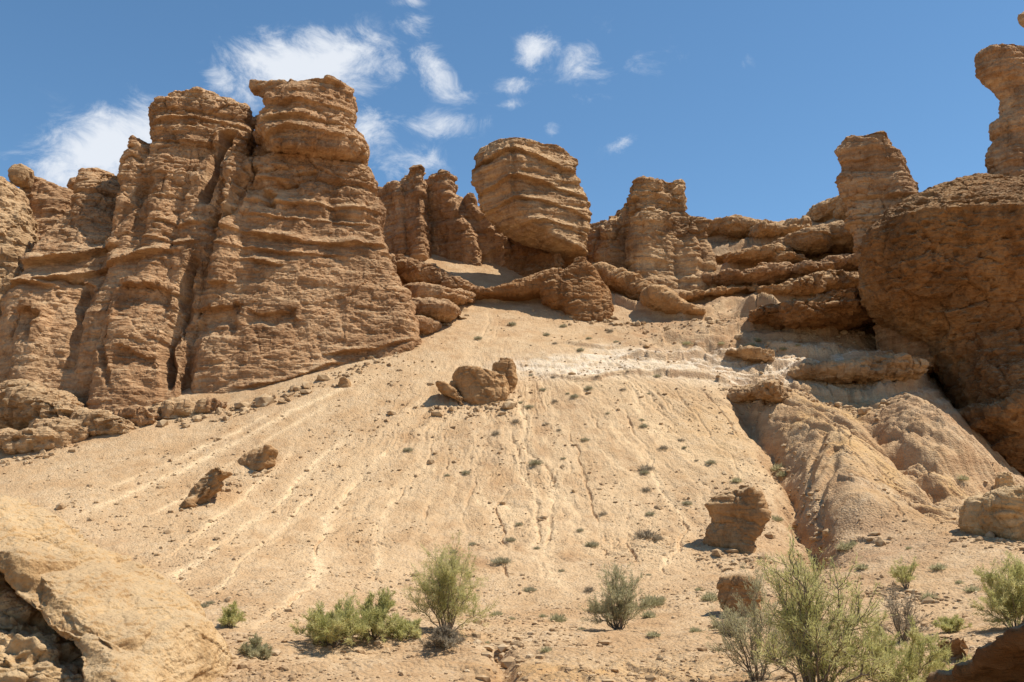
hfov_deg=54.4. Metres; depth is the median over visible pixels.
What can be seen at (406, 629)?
shrub
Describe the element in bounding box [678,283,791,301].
rock ledge
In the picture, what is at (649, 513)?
tuft
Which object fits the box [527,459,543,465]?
tuft
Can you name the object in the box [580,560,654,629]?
shrub
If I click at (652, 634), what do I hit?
tuft
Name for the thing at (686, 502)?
tuft
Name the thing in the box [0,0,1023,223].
sky
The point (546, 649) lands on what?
tuft
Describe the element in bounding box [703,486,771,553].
boulder
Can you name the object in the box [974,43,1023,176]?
rock spire
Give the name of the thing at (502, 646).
stones
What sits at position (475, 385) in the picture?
boulder
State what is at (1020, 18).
rock spire
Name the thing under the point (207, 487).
boulder
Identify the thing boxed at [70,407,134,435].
foot rock
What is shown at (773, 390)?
rock ledge
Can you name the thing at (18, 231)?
cliff
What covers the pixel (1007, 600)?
shrub
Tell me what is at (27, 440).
foot rock
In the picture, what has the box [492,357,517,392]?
boulder
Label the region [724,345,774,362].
rock ledge
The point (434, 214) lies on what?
rock pinnacle
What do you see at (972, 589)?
tuft
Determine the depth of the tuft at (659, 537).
35.94 m
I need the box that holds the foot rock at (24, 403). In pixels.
[0,378,83,430]
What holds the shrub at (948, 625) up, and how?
on the ground
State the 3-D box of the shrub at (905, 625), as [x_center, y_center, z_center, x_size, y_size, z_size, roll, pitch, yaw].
[7.467,5.218,19.165,1.294,1.171,1.024,9,-15,-37]
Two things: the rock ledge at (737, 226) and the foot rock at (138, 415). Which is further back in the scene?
the rock ledge at (737, 226)
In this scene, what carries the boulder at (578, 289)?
on the ground
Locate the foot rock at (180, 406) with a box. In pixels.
[148,397,206,418]
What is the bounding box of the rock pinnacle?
[377,164,512,266]
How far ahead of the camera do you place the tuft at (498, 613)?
26.46 m
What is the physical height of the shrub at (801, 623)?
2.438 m
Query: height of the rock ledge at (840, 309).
3.317 m
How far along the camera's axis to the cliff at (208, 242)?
58.67 m
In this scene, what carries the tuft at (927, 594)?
on the ground
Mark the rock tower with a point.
(652, 231)
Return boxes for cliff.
[0,75,421,410]
[0,163,38,315]
[19,176,75,240]
[857,173,1023,476]
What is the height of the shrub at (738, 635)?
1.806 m
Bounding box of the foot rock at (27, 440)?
[0,426,71,454]
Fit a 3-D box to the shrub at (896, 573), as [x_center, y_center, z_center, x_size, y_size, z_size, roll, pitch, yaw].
[10.467,6.157,26.595,0.824,0.957,0.938,8,-14,-33]
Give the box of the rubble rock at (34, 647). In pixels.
[0,528,83,681]
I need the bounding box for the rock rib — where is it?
[591,262,705,314]
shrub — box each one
[217,599,246,627]
[237,632,273,659]
[288,589,374,646]
[344,585,403,642]
[385,614,422,640]
[401,532,496,636]
[418,624,466,650]
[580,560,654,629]
[696,559,814,680]
[711,614,747,635]
[751,524,898,681]
[832,609,971,681]
[876,582,939,642]
[887,555,919,588]
[931,613,971,633]
[967,551,1023,630]
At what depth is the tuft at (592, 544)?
35.41 m
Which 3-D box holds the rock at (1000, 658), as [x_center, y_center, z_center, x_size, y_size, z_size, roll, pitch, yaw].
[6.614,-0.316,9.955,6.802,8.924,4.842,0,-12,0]
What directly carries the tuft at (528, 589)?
on the ground
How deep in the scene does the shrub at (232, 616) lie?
22.70 m
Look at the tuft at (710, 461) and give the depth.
44.12 m
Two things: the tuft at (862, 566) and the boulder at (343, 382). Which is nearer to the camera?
the tuft at (862, 566)
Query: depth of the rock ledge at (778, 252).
74.00 m
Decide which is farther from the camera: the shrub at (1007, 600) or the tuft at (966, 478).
the tuft at (966, 478)
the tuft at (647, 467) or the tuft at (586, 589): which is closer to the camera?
the tuft at (586, 589)
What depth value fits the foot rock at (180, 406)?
51.02 m
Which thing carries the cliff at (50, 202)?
on the ground
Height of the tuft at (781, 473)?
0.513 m
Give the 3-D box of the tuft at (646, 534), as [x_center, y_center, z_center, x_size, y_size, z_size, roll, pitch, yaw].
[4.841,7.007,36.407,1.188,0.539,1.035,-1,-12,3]
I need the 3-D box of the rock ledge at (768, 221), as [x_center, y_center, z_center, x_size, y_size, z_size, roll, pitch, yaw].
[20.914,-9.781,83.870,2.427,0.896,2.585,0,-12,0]
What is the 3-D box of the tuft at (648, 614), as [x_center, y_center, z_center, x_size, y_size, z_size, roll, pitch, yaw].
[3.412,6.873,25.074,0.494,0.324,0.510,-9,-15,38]
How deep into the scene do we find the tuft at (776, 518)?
37.85 m
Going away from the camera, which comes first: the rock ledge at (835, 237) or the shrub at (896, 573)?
the shrub at (896, 573)
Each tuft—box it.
[403,447,412,451]
[490,556,514,564]
[490,610,504,615]
[504,535,516,541]
[510,419,520,422]
[522,586,536,591]
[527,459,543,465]
[539,645,551,651]
[547,610,567,622]
[583,585,595,592]
[584,540,599,546]
[631,527,659,538]
[637,463,655,470]
[638,609,658,617]
[639,469,649,473]
[639,592,665,607]
[640,486,651,491]
[645,511,655,515]
[646,630,661,636]
[652,534,664,539]
[657,595,666,600]
[682,501,692,504]
[689,625,701,632]
[701,590,717,600]
[704,459,717,463]
[730,475,742,482]
[770,463,781,470]
[771,514,784,520]
[776,468,786,476]
[835,539,856,549]
[854,562,869,569]
[920,590,940,599]
[927,562,947,569]
[955,475,969,480]
[961,583,981,592]
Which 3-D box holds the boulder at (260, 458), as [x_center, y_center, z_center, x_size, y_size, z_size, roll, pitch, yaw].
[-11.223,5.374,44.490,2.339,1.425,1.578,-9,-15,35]
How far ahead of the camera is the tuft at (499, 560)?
33.19 m
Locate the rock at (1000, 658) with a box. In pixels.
[926,620,1023,681]
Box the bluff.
[0,495,232,681]
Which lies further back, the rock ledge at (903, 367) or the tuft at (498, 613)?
the rock ledge at (903, 367)
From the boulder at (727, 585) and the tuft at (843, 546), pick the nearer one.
the boulder at (727, 585)
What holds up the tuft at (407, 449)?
on the ground
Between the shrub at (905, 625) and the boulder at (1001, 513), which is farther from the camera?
the boulder at (1001, 513)
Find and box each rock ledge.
[390,253,484,334]
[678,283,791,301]
[695,253,859,286]
[706,214,810,237]
[715,242,808,265]
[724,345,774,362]
[727,378,788,403]
[747,288,875,329]
[755,219,774,223]
[771,220,854,257]
[781,269,859,295]
[782,215,811,226]
[787,353,928,384]
[806,194,847,221]
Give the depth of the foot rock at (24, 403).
49.98 m
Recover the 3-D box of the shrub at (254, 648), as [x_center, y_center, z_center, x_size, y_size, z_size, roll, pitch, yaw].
[-4.287,5.134,16.711,0.610,0.516,0.649,-9,-15,37]
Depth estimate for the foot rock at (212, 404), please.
51.33 m
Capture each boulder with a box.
[179,467,232,508]
[236,444,277,470]
[338,377,350,387]
[435,380,463,404]
[449,365,509,405]
[470,257,613,321]
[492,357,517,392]
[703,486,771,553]
[716,572,761,616]
[937,636,968,660]
[958,495,984,535]
[975,485,1023,541]
[992,472,1014,489]
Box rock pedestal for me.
[501,238,571,276]
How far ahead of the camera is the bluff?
14.72 m
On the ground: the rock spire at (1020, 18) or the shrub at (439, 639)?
the shrub at (439, 639)
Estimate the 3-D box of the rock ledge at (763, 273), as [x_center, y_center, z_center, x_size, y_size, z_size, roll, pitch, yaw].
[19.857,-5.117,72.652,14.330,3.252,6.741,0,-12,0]
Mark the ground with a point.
(924, 448)
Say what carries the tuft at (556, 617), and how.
on the ground
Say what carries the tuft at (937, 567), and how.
on the ground
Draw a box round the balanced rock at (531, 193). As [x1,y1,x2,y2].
[471,137,591,262]
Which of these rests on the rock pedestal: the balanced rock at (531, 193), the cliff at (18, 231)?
the balanced rock at (531, 193)
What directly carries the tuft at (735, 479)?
on the ground
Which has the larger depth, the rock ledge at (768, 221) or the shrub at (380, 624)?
the rock ledge at (768, 221)
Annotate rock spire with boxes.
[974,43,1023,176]
[1017,11,1023,27]
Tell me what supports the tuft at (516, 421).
on the ground
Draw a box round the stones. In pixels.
[0,298,1023,681]
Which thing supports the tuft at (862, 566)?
on the ground
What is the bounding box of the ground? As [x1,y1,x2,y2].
[0,218,1023,681]
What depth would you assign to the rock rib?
67.26 m
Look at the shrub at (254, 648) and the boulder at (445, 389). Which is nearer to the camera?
the shrub at (254, 648)
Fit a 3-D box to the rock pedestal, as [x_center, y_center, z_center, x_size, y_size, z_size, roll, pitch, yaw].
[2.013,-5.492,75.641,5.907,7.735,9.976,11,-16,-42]
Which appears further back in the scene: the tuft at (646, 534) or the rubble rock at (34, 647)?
the tuft at (646, 534)
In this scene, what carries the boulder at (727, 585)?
on the ground
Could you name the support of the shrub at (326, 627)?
on the ground
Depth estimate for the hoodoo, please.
61.77 m
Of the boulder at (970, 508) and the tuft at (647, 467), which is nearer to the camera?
the boulder at (970, 508)
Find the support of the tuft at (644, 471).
on the ground
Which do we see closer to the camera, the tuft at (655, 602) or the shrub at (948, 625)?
the shrub at (948, 625)
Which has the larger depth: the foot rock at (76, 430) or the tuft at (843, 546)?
the foot rock at (76, 430)
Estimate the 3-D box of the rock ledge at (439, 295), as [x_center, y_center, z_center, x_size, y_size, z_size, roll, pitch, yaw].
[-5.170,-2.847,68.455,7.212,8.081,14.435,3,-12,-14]
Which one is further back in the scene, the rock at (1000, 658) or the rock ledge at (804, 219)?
the rock ledge at (804, 219)
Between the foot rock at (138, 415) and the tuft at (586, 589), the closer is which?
the tuft at (586, 589)
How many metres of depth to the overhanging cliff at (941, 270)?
53.99 m
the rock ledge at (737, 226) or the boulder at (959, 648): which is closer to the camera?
the boulder at (959, 648)
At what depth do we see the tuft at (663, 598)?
27.46 m
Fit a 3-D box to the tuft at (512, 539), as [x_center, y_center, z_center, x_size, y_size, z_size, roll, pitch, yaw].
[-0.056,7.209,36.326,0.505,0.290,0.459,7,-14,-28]
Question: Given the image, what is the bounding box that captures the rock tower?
[585,175,716,290]
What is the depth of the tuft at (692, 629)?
21.02 m
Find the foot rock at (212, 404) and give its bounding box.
[205,397,227,412]
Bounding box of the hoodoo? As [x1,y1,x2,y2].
[834,131,934,373]
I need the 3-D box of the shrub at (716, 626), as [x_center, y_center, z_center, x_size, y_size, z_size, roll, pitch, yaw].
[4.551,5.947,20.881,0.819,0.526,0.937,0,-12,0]
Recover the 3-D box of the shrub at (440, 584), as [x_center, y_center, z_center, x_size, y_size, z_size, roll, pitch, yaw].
[-1.295,5.090,20.893,2.124,2.263,1.725,0,-12,0]
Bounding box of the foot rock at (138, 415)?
[110,404,161,426]
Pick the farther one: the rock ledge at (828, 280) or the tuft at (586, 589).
the rock ledge at (828, 280)
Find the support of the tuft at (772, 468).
on the ground
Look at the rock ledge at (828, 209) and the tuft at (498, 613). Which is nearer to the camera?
the tuft at (498, 613)
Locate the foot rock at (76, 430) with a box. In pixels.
[28,416,89,442]
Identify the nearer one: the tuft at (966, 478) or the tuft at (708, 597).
the tuft at (708, 597)
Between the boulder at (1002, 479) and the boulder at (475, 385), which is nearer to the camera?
the boulder at (1002, 479)
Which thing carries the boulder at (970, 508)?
on the ground
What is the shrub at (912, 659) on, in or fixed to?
on the ground
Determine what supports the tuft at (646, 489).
on the ground

